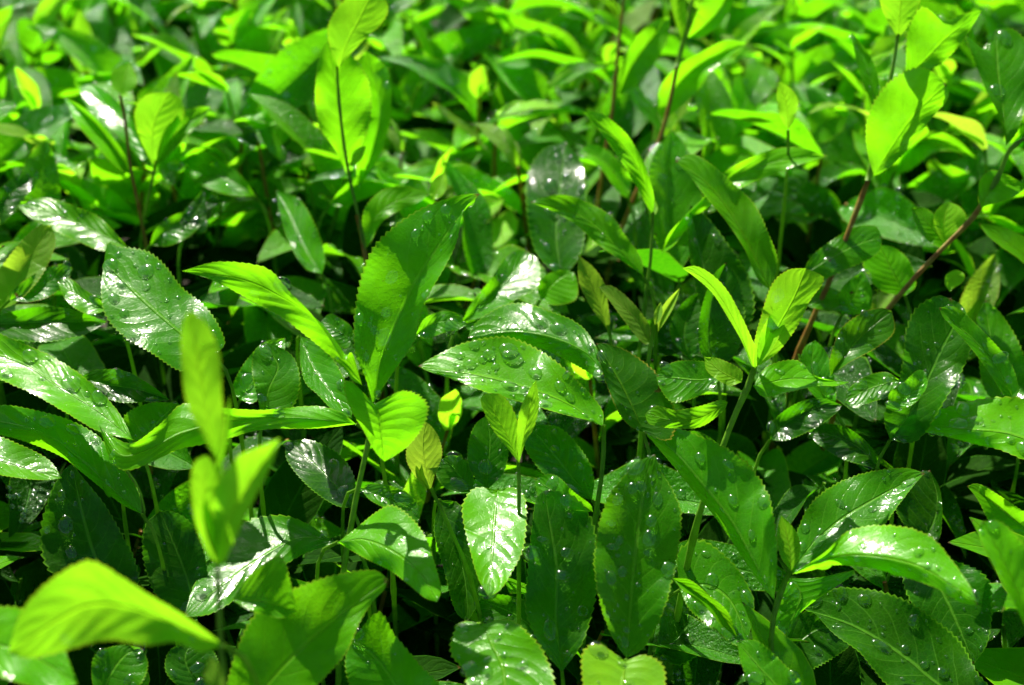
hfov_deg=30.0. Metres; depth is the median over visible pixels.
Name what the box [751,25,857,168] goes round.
tea shoot
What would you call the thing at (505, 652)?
tea leaf
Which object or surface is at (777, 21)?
tea shoot
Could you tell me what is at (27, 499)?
tea shoot
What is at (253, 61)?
tea shoot
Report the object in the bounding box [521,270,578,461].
tea leaf
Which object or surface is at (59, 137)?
tea shoot
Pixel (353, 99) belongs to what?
tea shoot
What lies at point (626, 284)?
tea shoot
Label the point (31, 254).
tea leaf
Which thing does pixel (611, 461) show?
tea shoot
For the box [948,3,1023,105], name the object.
tea shoot
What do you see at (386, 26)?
tea shoot
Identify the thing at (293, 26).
tea shoot
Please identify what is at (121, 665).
tea leaf
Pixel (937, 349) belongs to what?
tea leaf
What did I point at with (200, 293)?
tea shoot
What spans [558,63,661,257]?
tea shoot
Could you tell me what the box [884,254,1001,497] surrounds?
tea shoot
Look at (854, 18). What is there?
tea shoot
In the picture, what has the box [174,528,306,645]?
tea shoot
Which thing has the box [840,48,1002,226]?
tea shoot
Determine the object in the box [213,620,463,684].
tea shoot
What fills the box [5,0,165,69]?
tea shoot
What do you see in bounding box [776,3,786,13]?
tea shoot
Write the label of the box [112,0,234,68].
tea shoot
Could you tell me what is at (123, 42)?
tea shoot
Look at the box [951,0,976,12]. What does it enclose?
tea shoot
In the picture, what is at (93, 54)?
tea shoot
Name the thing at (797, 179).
tea shoot
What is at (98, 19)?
tea shoot
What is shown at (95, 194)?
tea shoot
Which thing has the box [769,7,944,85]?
tea shoot
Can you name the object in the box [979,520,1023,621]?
tea leaf
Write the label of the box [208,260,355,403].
tea shoot
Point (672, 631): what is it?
tea leaf
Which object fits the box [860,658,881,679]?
tea shoot
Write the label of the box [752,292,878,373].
tea shoot
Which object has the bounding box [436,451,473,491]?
tea leaf
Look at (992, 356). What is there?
tea leaf
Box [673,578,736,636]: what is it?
tea leaf
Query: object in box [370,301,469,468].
tea shoot
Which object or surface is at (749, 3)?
tea shoot
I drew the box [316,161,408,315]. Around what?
tea leaf
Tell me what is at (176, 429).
tea leaf
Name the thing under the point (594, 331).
tea shoot
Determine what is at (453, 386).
tea shoot
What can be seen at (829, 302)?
tea leaf
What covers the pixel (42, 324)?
tea leaf
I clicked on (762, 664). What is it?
tea leaf
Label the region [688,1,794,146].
tea shoot
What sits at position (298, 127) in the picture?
tea shoot
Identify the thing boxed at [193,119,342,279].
tea shoot
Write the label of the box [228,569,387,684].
tea leaf
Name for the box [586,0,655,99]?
tea shoot
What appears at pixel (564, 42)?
tea shoot
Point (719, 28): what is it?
tea shoot
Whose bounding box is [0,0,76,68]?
tea shoot
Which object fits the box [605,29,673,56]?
tea shoot
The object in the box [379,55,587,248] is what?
tea shoot
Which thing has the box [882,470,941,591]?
tea leaf
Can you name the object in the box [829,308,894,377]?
tea leaf
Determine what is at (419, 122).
tea shoot
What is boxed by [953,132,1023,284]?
tea shoot
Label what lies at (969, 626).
tea leaf
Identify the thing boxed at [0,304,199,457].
tea shoot
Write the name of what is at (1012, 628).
tea shoot
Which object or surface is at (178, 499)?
tea shoot
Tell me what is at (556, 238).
tea leaf
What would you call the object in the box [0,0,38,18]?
tea shoot
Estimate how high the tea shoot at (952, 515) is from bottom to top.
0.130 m
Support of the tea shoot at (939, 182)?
on the foliage at (288, 492)
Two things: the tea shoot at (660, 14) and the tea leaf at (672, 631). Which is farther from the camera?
the tea shoot at (660, 14)
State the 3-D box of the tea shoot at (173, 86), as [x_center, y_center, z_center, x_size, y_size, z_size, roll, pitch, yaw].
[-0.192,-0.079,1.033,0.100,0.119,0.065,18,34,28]
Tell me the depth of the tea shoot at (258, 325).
0.95 m
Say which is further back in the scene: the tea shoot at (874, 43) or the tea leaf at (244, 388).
the tea shoot at (874, 43)
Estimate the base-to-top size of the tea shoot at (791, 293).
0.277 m
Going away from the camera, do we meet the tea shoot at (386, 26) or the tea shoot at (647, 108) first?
the tea shoot at (647, 108)
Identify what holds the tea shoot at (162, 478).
on the foliage at (353, 465)
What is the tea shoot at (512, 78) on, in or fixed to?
on the foliage at (288, 492)
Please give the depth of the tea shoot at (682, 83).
1.00 m
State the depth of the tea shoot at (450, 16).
1.20 m
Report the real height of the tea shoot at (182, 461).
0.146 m
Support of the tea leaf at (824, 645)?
on the foliage at (288, 492)
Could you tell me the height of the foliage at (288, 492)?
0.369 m
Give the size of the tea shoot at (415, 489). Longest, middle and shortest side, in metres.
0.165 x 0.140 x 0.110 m
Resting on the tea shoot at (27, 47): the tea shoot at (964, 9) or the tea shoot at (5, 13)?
the tea shoot at (5, 13)
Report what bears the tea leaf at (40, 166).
on the tea shoot at (74, 256)
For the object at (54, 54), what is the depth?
1.20 m
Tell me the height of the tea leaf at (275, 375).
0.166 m
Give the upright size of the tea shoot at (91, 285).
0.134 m
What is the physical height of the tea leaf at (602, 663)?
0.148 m
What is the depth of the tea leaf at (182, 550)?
0.76 m
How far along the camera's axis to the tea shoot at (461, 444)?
0.94 m
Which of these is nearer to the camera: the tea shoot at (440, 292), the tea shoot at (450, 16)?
the tea shoot at (440, 292)
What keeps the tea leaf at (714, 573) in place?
on the foliage at (288, 492)
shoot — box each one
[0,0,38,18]
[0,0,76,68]
[0,0,80,133]
[0,4,17,111]
[0,16,96,151]
[0,98,78,227]
[0,105,91,175]
[0,121,109,276]
[0,213,120,316]
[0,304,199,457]
[0,467,57,536]
[0,557,54,607]
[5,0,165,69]
[5,65,96,230]
[5,114,275,327]
[11,3,39,19]
[12,134,153,266]
[14,276,101,458]
[17,207,87,279]
[22,432,270,641]
[26,26,250,253]
[35,8,163,113]
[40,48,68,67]
[63,0,110,74]
[64,62,211,251]
[68,55,229,221]
[69,0,235,108]
[76,6,150,142]
[77,70,215,178]
[83,286,325,477]
[85,0,137,85]
[87,72,249,248]
[87,642,126,651]
[89,327,300,502]
[107,0,168,33]
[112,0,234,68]
[118,286,231,406]
[129,468,210,634]
[130,28,348,231]
[131,0,274,111]
[133,45,214,92]
[147,1,303,84]
[166,0,384,65]
[171,69,269,269]
[171,284,331,489]
[171,306,409,486]
[173,71,292,250]
[173,136,317,282]
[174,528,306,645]
[180,309,279,684]
[181,0,232,37]
[184,194,479,684]
[192,0,223,10]
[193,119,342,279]
[203,2,384,119]
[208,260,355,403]
[210,51,400,120]
[211,50,315,189]
[211,432,406,639]
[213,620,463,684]
[221,0,306,48]
[235,41,453,207]
[239,244,474,495]
[243,93,462,272]
[244,472,524,684]
[263,428,446,606]
[267,0,340,14]
[269,8,310,116]
[283,0,337,46]
[296,0,502,127]
[297,265,549,500]
[300,95,447,311]
[300,531,451,684]
[302,143,527,334]
[303,0,343,32]
[304,119,470,189]
[314,0,446,400]
[337,69,490,222]
[343,366,543,615]
[346,148,580,392]
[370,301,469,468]
[376,166,569,329]
[377,7,425,36]
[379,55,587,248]
[383,60,453,163]
[388,0,496,57]
[391,0,499,129]
[391,11,436,162]
[393,123,617,303]
[396,37,526,201]
[402,2,443,31]
[406,422,483,622]
[409,0,505,26]
[409,1,492,116]
[413,36,596,122]
[416,1,519,81]
[419,302,605,682]
[423,0,515,111]
[428,311,626,463]
[431,21,649,133]
[432,92,561,254]
[435,5,586,193]
[437,301,605,389]
[441,457,712,652]
[460,0,611,57]
[464,51,620,165]
[464,323,756,478]
[480,81,599,193]
[481,381,538,624]
[492,13,674,157]
[496,50,686,147]
[517,8,534,20]
[520,159,688,300]
[525,0,609,109]
[525,28,693,180]
[533,307,751,475]
[542,296,687,413]
[547,614,741,684]
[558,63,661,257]
[560,10,732,123]
[562,0,626,79]
[578,255,645,458]
[579,71,808,232]
[582,0,746,441]
[583,111,825,461]
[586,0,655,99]
[590,0,669,256]
[596,319,785,449]
[597,539,785,641]
[599,249,702,387]
[599,285,679,458]
[600,448,636,469]
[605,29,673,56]
[608,0,711,54]
[616,0,650,34]
[618,73,800,178]
[620,200,788,430]
[628,0,641,7]
[628,67,702,198]
[630,99,757,213]
[633,429,886,550]
[635,0,841,23]
[645,266,847,684]
[646,428,978,651]
[657,7,671,16]
[660,0,777,56]
[670,0,769,128]
[671,0,782,84]
[672,627,721,684]
[675,59,811,229]
[687,72,810,168]
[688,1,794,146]
[700,342,882,450]
[708,109,866,257]
[718,35,870,165]
[720,165,808,302]
[732,0,981,666]
[734,252,931,428]
[734,528,1017,684]
[738,0,878,127]
[742,32,894,182]
[749,0,844,90]
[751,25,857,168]
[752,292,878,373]
[754,176,966,300]
[757,307,985,478]
[762,291,894,440]
[764,0,785,22]
[765,0,842,88]
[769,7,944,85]
[770,0,845,22]
[773,473,910,612]
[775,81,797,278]
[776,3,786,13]
[787,30,950,187]
[798,24,1004,213]
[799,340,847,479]
[801,194,937,328]
[803,386,966,610]
[818,0,976,100]
[820,5,840,26]
[820,28,1023,450]
[831,8,918,85]
[838,0,983,99]
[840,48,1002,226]
[854,0,1023,286]
[860,91,1023,243]
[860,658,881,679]
[862,8,964,139]
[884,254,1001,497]
[915,307,1023,491]
[916,112,1023,298]
[923,238,1023,355]
[931,0,993,70]
[934,76,1023,236]
[938,234,1023,360]
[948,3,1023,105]
[949,0,1023,125]
[950,0,1010,100]
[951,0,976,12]
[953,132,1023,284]
[958,69,1023,173]
[965,0,1015,7]
[977,35,987,42]
[980,611,1023,676]
[995,115,1023,223]
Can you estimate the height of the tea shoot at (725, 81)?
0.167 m
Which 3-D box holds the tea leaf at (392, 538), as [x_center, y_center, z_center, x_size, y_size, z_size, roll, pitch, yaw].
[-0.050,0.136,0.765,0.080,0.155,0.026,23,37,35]
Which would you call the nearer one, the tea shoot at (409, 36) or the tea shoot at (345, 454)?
the tea shoot at (345, 454)
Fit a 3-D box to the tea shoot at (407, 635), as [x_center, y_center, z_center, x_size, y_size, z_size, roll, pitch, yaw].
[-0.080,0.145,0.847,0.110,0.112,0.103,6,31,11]
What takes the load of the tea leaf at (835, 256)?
attached to the tea shoot at (909, 102)
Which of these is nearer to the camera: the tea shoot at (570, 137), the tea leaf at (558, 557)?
the tea leaf at (558, 557)
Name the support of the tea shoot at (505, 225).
on the foliage at (288, 492)
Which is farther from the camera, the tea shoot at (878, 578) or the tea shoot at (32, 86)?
the tea shoot at (32, 86)
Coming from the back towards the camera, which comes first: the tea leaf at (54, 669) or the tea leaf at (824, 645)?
the tea leaf at (824, 645)
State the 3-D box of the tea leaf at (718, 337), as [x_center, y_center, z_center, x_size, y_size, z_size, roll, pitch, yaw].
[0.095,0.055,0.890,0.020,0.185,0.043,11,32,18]
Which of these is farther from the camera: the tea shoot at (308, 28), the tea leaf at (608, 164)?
the tea shoot at (308, 28)
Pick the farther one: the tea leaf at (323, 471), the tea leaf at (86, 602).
the tea leaf at (323, 471)
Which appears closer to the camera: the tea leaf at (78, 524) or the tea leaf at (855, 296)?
the tea leaf at (78, 524)
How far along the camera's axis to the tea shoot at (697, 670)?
0.80 m
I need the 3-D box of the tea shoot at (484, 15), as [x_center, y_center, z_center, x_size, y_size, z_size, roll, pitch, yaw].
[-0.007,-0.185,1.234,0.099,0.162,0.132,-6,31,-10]
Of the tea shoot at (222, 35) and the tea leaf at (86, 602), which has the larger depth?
the tea shoot at (222, 35)
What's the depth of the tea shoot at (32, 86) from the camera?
1.06 m
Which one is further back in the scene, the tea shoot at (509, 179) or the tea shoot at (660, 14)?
the tea shoot at (660, 14)
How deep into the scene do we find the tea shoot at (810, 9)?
1.19 m
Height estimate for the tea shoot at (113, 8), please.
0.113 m
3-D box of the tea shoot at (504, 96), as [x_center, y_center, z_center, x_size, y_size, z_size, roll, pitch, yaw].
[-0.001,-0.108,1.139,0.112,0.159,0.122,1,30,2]
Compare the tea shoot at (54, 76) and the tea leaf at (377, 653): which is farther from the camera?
the tea shoot at (54, 76)
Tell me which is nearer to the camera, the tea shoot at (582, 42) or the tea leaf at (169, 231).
the tea leaf at (169, 231)
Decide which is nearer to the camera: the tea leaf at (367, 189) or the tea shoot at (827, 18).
the tea leaf at (367, 189)
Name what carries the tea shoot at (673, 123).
on the foliage at (288, 492)
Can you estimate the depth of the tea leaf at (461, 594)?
0.79 m
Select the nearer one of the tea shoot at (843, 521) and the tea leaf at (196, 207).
the tea shoot at (843, 521)
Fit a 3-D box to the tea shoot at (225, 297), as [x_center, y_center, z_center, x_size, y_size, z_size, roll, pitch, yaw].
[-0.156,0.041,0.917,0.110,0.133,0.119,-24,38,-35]
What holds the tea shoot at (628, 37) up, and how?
on the foliage at (288, 492)
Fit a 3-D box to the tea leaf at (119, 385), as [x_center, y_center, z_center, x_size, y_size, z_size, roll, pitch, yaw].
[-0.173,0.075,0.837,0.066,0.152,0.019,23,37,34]
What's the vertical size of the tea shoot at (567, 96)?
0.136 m
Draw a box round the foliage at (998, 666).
[0,12,1023,684]
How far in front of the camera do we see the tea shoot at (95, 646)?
0.83 m
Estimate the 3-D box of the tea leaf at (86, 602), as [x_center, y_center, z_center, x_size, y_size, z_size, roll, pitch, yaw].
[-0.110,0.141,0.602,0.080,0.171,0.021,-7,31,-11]
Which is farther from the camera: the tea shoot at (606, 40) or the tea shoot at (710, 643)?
the tea shoot at (606, 40)
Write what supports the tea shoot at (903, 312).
on the foliage at (288, 492)
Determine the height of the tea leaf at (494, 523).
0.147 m
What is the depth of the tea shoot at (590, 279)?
0.87 m
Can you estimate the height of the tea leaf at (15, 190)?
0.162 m
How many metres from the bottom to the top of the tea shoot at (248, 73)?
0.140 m
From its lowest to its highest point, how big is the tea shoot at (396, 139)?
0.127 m
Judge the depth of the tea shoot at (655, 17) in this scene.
1.28 m
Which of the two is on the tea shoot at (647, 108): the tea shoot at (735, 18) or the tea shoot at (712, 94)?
the tea shoot at (712, 94)
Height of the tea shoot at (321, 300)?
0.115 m
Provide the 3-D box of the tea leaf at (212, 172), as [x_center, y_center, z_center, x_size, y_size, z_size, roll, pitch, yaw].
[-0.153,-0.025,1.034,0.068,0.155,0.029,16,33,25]
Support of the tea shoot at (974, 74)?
on the foliage at (288, 492)
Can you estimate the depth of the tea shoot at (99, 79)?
1.09 m
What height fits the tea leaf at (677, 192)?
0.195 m
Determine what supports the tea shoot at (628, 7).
on the tea shoot at (655, 17)
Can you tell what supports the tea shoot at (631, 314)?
on the foliage at (353, 465)
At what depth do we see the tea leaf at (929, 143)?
1.01 m
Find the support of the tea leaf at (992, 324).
on the foliage at (288, 492)
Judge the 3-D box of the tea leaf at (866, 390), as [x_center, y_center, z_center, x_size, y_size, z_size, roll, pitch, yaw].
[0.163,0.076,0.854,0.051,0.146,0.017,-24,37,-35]
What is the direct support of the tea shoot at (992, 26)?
on the tea shoot at (1002, 12)
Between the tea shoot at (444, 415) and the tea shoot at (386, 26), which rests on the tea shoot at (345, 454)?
the tea shoot at (444, 415)
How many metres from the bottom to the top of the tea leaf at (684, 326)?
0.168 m
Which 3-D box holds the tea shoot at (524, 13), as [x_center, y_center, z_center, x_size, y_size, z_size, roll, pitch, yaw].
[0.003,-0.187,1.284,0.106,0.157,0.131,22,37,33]
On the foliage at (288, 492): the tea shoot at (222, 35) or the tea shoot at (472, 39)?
the tea shoot at (472, 39)
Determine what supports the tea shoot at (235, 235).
on the foliage at (288, 492)
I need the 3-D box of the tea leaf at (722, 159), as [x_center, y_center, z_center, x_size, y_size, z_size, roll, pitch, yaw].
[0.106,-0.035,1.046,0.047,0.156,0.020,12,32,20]
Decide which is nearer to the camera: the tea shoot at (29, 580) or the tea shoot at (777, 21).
the tea shoot at (29, 580)
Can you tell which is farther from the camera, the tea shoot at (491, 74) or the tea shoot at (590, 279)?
the tea shoot at (491, 74)
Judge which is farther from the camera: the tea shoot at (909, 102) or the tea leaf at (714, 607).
the tea shoot at (909, 102)
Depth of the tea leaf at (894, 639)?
0.76 m
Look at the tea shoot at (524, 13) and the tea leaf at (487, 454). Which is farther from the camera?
the tea shoot at (524, 13)
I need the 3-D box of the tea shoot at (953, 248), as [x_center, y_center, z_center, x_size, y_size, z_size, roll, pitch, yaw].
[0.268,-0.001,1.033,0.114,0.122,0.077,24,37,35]
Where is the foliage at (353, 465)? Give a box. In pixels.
[5,61,1021,683]
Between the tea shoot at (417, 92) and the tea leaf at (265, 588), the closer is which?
the tea leaf at (265, 588)
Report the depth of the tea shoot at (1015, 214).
1.06 m
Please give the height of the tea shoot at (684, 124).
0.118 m
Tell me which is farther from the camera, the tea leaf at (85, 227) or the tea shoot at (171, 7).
the tea shoot at (171, 7)
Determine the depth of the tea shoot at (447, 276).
0.98 m
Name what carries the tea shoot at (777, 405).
on the foliage at (288, 492)
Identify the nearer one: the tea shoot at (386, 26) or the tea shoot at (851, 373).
the tea shoot at (851, 373)
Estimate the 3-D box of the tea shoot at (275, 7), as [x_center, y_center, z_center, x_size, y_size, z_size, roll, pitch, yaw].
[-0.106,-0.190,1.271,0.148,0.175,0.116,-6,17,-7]
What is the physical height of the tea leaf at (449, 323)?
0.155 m
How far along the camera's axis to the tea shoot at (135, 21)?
1.21 m
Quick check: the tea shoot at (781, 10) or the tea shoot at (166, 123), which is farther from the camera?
the tea shoot at (781, 10)
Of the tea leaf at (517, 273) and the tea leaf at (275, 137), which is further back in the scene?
the tea leaf at (275, 137)
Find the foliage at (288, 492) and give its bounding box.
[0,0,1023,684]
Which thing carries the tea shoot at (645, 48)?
on the foliage at (353, 465)
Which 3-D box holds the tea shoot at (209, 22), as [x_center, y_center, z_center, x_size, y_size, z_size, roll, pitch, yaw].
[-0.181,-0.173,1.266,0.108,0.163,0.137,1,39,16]
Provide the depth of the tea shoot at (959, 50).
1.22 m
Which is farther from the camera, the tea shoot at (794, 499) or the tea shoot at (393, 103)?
the tea shoot at (393, 103)
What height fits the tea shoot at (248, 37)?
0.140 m
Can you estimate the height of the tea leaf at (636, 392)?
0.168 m
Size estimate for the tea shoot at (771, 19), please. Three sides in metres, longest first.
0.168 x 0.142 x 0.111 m
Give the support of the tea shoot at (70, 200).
on the foliage at (288, 492)
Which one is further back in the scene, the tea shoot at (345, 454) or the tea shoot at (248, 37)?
the tea shoot at (248, 37)
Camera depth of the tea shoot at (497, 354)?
0.81 m
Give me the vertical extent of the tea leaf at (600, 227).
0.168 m
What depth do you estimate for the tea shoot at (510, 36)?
1.15 m
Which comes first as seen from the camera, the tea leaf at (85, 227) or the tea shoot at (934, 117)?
the tea leaf at (85, 227)
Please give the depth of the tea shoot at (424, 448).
0.76 m
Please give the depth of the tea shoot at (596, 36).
1.15 m
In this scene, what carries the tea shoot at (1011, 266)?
on the foliage at (288, 492)
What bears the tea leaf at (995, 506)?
on the foliage at (998, 666)
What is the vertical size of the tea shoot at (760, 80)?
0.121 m
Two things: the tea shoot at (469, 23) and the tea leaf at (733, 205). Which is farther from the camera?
the tea shoot at (469, 23)
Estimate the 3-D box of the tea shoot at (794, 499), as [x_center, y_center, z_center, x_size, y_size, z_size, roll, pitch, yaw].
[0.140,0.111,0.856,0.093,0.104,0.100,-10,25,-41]
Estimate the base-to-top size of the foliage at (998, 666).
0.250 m
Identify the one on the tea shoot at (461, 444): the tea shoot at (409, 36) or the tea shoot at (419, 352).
the tea shoot at (419, 352)
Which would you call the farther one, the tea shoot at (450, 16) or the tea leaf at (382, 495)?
the tea shoot at (450, 16)
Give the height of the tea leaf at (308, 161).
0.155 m
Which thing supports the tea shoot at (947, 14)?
on the foliage at (288, 492)
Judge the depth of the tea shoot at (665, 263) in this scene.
0.91 m
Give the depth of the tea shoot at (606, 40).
1.25 m
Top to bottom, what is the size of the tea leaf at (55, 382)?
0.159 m
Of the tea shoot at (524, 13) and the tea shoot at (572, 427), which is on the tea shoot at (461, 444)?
the tea shoot at (572, 427)
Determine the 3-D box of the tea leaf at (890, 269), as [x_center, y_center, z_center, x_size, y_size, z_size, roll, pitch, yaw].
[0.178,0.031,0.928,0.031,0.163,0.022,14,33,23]
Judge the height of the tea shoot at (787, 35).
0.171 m
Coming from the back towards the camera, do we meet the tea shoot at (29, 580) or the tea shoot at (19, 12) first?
the tea shoot at (19, 12)
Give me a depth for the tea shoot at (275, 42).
1.16 m
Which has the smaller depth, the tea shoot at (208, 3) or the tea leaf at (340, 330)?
the tea leaf at (340, 330)
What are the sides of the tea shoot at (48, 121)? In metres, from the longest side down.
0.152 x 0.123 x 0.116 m
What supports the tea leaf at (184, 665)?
on the foliage at (998, 666)
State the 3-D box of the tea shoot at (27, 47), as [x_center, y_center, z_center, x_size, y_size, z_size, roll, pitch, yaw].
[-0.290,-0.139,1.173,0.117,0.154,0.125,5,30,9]
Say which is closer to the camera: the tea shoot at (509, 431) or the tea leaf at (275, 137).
the tea shoot at (509, 431)
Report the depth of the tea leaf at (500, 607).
0.78 m
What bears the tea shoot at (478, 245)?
on the foliage at (288, 492)
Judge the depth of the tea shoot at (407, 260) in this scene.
0.74 m
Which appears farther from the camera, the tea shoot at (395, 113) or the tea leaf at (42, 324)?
the tea shoot at (395, 113)
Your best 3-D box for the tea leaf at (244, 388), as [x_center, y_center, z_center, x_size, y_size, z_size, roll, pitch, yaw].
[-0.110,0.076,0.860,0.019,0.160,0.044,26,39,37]
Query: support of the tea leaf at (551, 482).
on the tea leaf at (558, 557)
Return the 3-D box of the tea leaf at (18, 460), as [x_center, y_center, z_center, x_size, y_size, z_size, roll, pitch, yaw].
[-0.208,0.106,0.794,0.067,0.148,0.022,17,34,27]
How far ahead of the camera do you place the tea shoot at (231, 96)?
1.05 m
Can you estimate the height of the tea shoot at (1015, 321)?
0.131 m
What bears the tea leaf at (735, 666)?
on the foliage at (353, 465)
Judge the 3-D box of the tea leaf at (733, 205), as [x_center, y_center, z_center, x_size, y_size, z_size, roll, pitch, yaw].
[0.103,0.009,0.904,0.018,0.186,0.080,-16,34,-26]
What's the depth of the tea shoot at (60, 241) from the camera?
0.97 m
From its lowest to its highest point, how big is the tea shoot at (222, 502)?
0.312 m
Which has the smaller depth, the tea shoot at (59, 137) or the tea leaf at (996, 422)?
the tea leaf at (996, 422)
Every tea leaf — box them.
[0,173,33,223]
[0,225,55,440]
[0,261,71,442]
[0,306,106,342]
[0,333,159,513]
[0,405,179,645]
[0,437,61,479]
[0,605,77,684]
[8,560,258,684]
[18,198,165,385]
[22,139,60,267]
[39,464,139,645]
[57,277,153,470]
[65,368,168,470]
[91,643,147,684]
[99,403,398,638]
[101,242,253,519]
[121,402,179,550]
[141,510,207,625]
[145,212,199,251]
[164,644,220,684]
[177,190,208,284]
[181,150,277,276]
[184,514,376,616]
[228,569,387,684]
[229,338,284,460]
[232,554,296,617]
[251,343,300,515]
[257,104,325,313]
[273,190,346,461]
[283,439,371,618]
[296,335,351,438]
[303,156,344,178]
[315,504,440,684]
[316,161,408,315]
[321,314,381,509]
[341,484,419,560]
[344,611,438,684]
[394,311,466,580]
[432,498,480,680]
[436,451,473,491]
[445,250,540,500]
[449,619,554,684]
[461,487,527,599]
[467,416,508,487]
[475,594,564,678]
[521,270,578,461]
[522,490,597,684]
[524,425,607,647]
[525,142,587,316]
[531,194,657,446]
[535,474,592,511]
[579,144,636,304]
[580,641,666,684]
[592,454,682,659]
[596,343,675,455]
[647,539,754,655]
[648,130,703,360]
[652,567,709,665]
[670,293,700,430]
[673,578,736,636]
[676,154,777,454]
[686,205,755,440]
[691,431,737,674]
[698,263,745,444]
[704,145,755,172]
[727,398,841,669]
[737,639,801,684]
[762,225,881,454]
[788,611,850,668]
[801,105,847,167]
[804,583,987,684]
[807,424,893,574]
[808,286,864,428]
[812,268,872,439]
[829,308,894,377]
[845,372,914,526]
[854,295,970,572]
[862,245,916,317]
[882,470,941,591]
[883,396,1023,458]
[885,370,927,410]
[887,131,973,187]
[902,561,992,663]
[939,304,1017,395]
[967,483,1023,535]
[975,300,1023,581]
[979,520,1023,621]
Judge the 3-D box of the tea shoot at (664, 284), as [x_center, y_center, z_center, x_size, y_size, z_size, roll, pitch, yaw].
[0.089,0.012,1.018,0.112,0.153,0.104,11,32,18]
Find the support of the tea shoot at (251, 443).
on the tea shoot at (345, 454)
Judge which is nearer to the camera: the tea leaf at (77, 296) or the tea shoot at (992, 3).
the tea leaf at (77, 296)
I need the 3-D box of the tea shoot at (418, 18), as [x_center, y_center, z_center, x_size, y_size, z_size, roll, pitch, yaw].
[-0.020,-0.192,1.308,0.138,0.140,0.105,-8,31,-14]
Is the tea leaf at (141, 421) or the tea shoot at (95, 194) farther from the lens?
the tea shoot at (95, 194)
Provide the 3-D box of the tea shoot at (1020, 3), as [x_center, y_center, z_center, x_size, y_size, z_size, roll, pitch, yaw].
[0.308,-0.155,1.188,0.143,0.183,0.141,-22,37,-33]
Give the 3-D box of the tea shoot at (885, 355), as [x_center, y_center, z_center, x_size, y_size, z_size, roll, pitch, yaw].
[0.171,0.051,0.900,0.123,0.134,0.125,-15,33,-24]
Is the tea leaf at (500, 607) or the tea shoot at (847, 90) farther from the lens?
the tea shoot at (847, 90)
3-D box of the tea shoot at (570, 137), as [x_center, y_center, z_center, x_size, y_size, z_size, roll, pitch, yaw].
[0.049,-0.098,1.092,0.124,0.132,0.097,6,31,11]
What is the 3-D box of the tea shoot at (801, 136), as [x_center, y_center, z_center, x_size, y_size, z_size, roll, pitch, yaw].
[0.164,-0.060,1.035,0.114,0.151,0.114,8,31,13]
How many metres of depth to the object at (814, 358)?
0.82 m
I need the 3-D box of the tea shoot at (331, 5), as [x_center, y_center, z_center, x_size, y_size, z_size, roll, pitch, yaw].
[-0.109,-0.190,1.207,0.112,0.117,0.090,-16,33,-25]
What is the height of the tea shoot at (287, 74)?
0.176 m
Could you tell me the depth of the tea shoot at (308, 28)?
1.22 m
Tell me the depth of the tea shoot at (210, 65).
1.27 m
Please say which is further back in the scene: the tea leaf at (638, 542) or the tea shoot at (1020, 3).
the tea shoot at (1020, 3)
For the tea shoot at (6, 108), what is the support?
on the foliage at (288, 492)
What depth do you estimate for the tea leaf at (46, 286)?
0.87 m
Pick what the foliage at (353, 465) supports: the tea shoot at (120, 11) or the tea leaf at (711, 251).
the tea leaf at (711, 251)
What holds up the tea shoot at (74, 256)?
on the foliage at (288, 492)
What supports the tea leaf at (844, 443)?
on the foliage at (353, 465)
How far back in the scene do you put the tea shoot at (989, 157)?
1.01 m
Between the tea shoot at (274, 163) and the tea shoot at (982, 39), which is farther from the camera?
the tea shoot at (982, 39)
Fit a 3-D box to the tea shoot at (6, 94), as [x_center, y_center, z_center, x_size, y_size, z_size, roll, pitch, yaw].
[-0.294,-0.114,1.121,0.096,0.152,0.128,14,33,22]
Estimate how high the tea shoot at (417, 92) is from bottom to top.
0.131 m
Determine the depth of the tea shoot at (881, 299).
0.95 m
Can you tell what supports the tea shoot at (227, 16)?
on the foliage at (288, 492)
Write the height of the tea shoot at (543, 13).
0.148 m
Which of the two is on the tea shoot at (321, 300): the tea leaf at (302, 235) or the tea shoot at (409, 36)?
the tea leaf at (302, 235)
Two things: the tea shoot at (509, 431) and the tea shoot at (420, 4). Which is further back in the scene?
the tea shoot at (420, 4)
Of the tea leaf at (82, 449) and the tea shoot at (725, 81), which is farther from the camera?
the tea shoot at (725, 81)
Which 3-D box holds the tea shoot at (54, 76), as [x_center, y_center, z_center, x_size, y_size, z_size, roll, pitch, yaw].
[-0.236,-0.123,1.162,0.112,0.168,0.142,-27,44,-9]
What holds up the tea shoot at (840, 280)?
on the foliage at (288, 492)
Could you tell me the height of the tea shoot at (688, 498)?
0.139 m
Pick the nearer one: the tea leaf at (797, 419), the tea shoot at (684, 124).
the tea leaf at (797, 419)
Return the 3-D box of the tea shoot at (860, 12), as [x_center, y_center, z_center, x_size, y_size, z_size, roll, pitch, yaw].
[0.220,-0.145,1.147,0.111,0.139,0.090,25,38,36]
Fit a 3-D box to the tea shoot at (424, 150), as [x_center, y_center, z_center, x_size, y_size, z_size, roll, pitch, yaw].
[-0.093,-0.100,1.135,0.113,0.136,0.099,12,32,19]
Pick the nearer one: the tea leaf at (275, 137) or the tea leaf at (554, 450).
the tea leaf at (554, 450)
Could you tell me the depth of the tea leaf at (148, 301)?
0.81 m
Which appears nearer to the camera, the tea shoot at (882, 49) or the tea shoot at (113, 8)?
the tea shoot at (882, 49)

